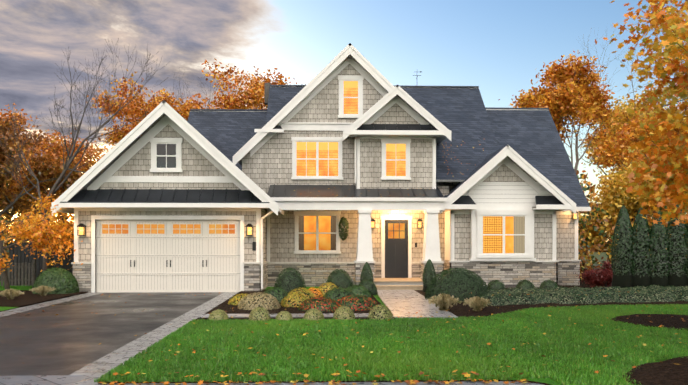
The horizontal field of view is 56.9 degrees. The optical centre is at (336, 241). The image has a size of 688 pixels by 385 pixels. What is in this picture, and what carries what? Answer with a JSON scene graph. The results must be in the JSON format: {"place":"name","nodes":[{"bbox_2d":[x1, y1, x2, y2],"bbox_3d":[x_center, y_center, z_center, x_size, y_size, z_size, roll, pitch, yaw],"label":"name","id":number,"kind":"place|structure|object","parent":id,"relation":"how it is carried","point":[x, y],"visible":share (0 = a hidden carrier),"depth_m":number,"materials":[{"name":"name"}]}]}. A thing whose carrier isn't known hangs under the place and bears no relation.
{"place":"outdoors","nodes":[
{"label":"outdoors","id":0,"kind":"place"},
{"bbox_2d":[3,244,615,267],"bbox_3d":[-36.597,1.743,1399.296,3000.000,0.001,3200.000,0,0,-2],"label":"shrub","id":1,"kind":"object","parent":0,"point":[598,256],"depth_m":76.48,"materials":[{"name":"red plant"}]},
{"bbox_2d":[0,113,52,211],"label":"tree","id":2,"kind":"object","parent":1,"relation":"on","point":[3,126],"depth_m":44.00,"materials":[{"name":"orange plant"}]},
{"bbox_2d":[0,191,82,289],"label":"orange maple","id":3,"kind":"object","parent":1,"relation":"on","point":[35,233],"depth_m":21.73,"materials":[{"name":"orange plant"}]},
{"bbox_2d":[0,103,91,238],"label":"tree","id":4,"kind":"object","parent":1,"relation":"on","point":[18,119],"depth_m":51.54,"materials":[{"name":"orange plant"}]},
{"bbox_2d":[0,119,93,239],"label":"tree","id":5,"kind":"object","parent":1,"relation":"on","point":[47,169],"depth_m":37.09,"materials":[{"name":"brown plant"}]},
{"bbox_2d":[2,130,113,225],"bbox_3d":[-18.025,-2.834,40.703,8.236,9.163,7.092,0,0,-2],"label":"tree","id":6,"kind":"object","parent":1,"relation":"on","point":[54,145],"depth_m":39.41,"materials":[{"name":"orange plant"}]},
{"bbox_2d":[87,65,219,161],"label":"tree","id":7,"kind":"object","parent":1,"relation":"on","point":[137,106],"depth_m":49.94,"materials":[{"name":"orange plant"}]},
{"bbox_2d":[159,72,223,114],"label":"tree","id":8,"kind":"object","parent":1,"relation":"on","point":[194,90],"visible":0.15,"depth_m":52.16,"materials":[{"name":"brown plant"}]},
{"bbox_2d":[201,58,305,108],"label":"tree","id":9,"kind":"object","parent":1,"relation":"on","point":[254,88],"depth_m":50.40,"materials":[{"name":"orange plant"}]},
{"bbox_2d":[0,170,686,279],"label":"trees","id":10,"kind":"object","parent":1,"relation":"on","point":[583,227],"visible":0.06,"depth_m":29.97,"materials":[{"name":"orange plant"}]},
{"bbox_2d":[0,268,687,384],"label":"ground","id":11,"kind":"structure","parent":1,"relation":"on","point":[47,346],"depth_m":13.26,"materials":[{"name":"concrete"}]},
{"bbox_2d":[0,285,491,310],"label":"ornamental grass","id":12,"kind":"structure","parent":11,"relation":"on","point":[442,301],"depth_m":15.39,"materials":[{"name":"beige plant"}]},
{"bbox_2d":[24,289,685,384],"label":"fallen leaves","id":13,"kind":"object","parent":11,"relation":"on","point":[331,382],"visible":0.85,"depth_m":7.86,"materials":[{"name":"orange plant"}]},
{"bbox_2d":[275,259,557,302],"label":"shrubs","id":14,"kind":"object","parent":11,"relation":"on","point":[477,277],"visible":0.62,"depth_m":20.58,"materials":[{"name":"green plant"}]},
{"bbox_2d":[581,104,687,171],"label":"tree","id":15,"kind":"object","parent":11,"relation":"on","point":[617,159],"depth_m":40.71,"materials":[{"name":"orange plant"}]},
{"bbox_2d":[620,134,687,223],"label":"tree","id":16,"kind":"object","parent":11,"relation":"on","point":[669,200],"visible":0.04,"depth_m":29.86,"materials":[{"name":"orange plant"}]},
{"bbox_2d":[499,51,670,248],"bbox_3d":[15.351,-5.080,39.041,9.036,13.650,9.616,0,0,-2],"label":"tree","id":17,"kind":"object","parent":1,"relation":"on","point":[588,105],"depth_m":38.97,"materials":[{"name":"orange plant"}]},
{"bbox_2d":[540,27,680,247],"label":"tree","id":18,"kind":"object","parent":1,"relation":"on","point":[608,100],"visible":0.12,"depth_m":44.55,"materials":[{"name":"brown plant"}]},
{"bbox_2d":[578,157,657,253],"bbox_3d":[14.760,-1.257,32.123,5.978,6.004,6.256,0,0,-2],"label":"tree","id":19,"kind":"object","parent":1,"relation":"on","point":[614,195],"depth_m":30.66,"materials":[{"name":"orange plant"}]},
{"bbox_2d":[594,94,686,183],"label":"tree","id":20,"kind":"object","parent":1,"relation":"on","point":[670,107],"visible":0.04,"depth_m":43.66,"materials":[{"name":"orange plant"}]},
{"bbox_2d":[0,281,687,384],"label":"lawn","id":21,"kind":"structure","parent":0,"point":[387,333],"depth_m":9.91,"materials":[{"name":"green plant"}]},
{"bbox_2d":[0,234,73,286],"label":"fences","id":22,"kind":"object","parent":21,"relation":"on","point":[25,271],"visible":0.42,"depth_m":24.70,"materials":[{"name":"brown wood"}]},
{"bbox_2d":[0,38,168,270],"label":"bare tree","id":23,"kind":"object","parent":21,"relation":"on","point":[54,189],"visible":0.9,"depth_m":23.85,"materials":[{"name":"brown plant"}]},
{"bbox_2d":[51,43,590,292],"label":"house","id":24,"kind":"structure","parent":21,"relation":"on","point":[163,196],"depth_m":23.44,"materials":[{"name":"grey wood"}]},
{"bbox_2d":[338,217,348,239],"bbox_3d":[0.275,-0.507,24.108,0.406,0.922,0.301,0,0,-2],"label":"wreath","id":25,"kind":"object","parent":24,"relation":"attached to","point":[344,221],"depth_m":24.04,"materials":[{"name":"green plant"}]},
{"bbox_2d":[294,142,483,196],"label":"roof leaves","id":26,"kind":"object","parent":24,"relation":"on","point":[413,188],"visible":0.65,"depth_m":24.32,"materials":[{"name":"orange plant"}]},
{"bbox_2d":[32,267,687,320],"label":"shrubs","id":27,"kind":"object","parent":21,"relation":"on","point":[72,281],"visible":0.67,"depth_m":17.38,"materials":[{"name":"green plant"}]},
{"bbox_2d":[38,219,687,319],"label":"shrub","id":28,"kind":"object","parent":21,"relation":"on","point":[632,280],"visible":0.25,"depth_m":20.76,"materials":[{"name":"green plant"}]},
{"bbox_2d":[611,203,687,279],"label":"arborvitae","id":29,"kind":"object","parent":21,"relation":"on","point":[623,215],"visible":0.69,"depth_m":21.15,"materials":[{"name":"green plant"}]},
{"bbox_2d":[0,0,687,241],"label":"sky","id":30,"kind":"structure","parent":0,"point":[497,47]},
{"bbox_2d":[574,258,612,288],"bbox_3d":[9.646,1.201,22.868,2.098,1.470,1.963,0,0,-2],"label":"shrub","id":31,"kind":"object","parent":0,"point":[595,279],"depth_m":22.90,"materials":[{"name":"red plant"}]},
{"bbox_2d":[573,77,681,172],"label":"tree","id":32,"kind":"object","parent":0,"point":[623,106],"depth_m":47.30,"materials":[{"name":"orange plant"}]},
{"bbox_2d":[595,0,687,225],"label":"tree","id":33,"kind":"object","parent":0,"point":[659,179],"depth_m":10.87,"materials":[{"name":"orange plant"}]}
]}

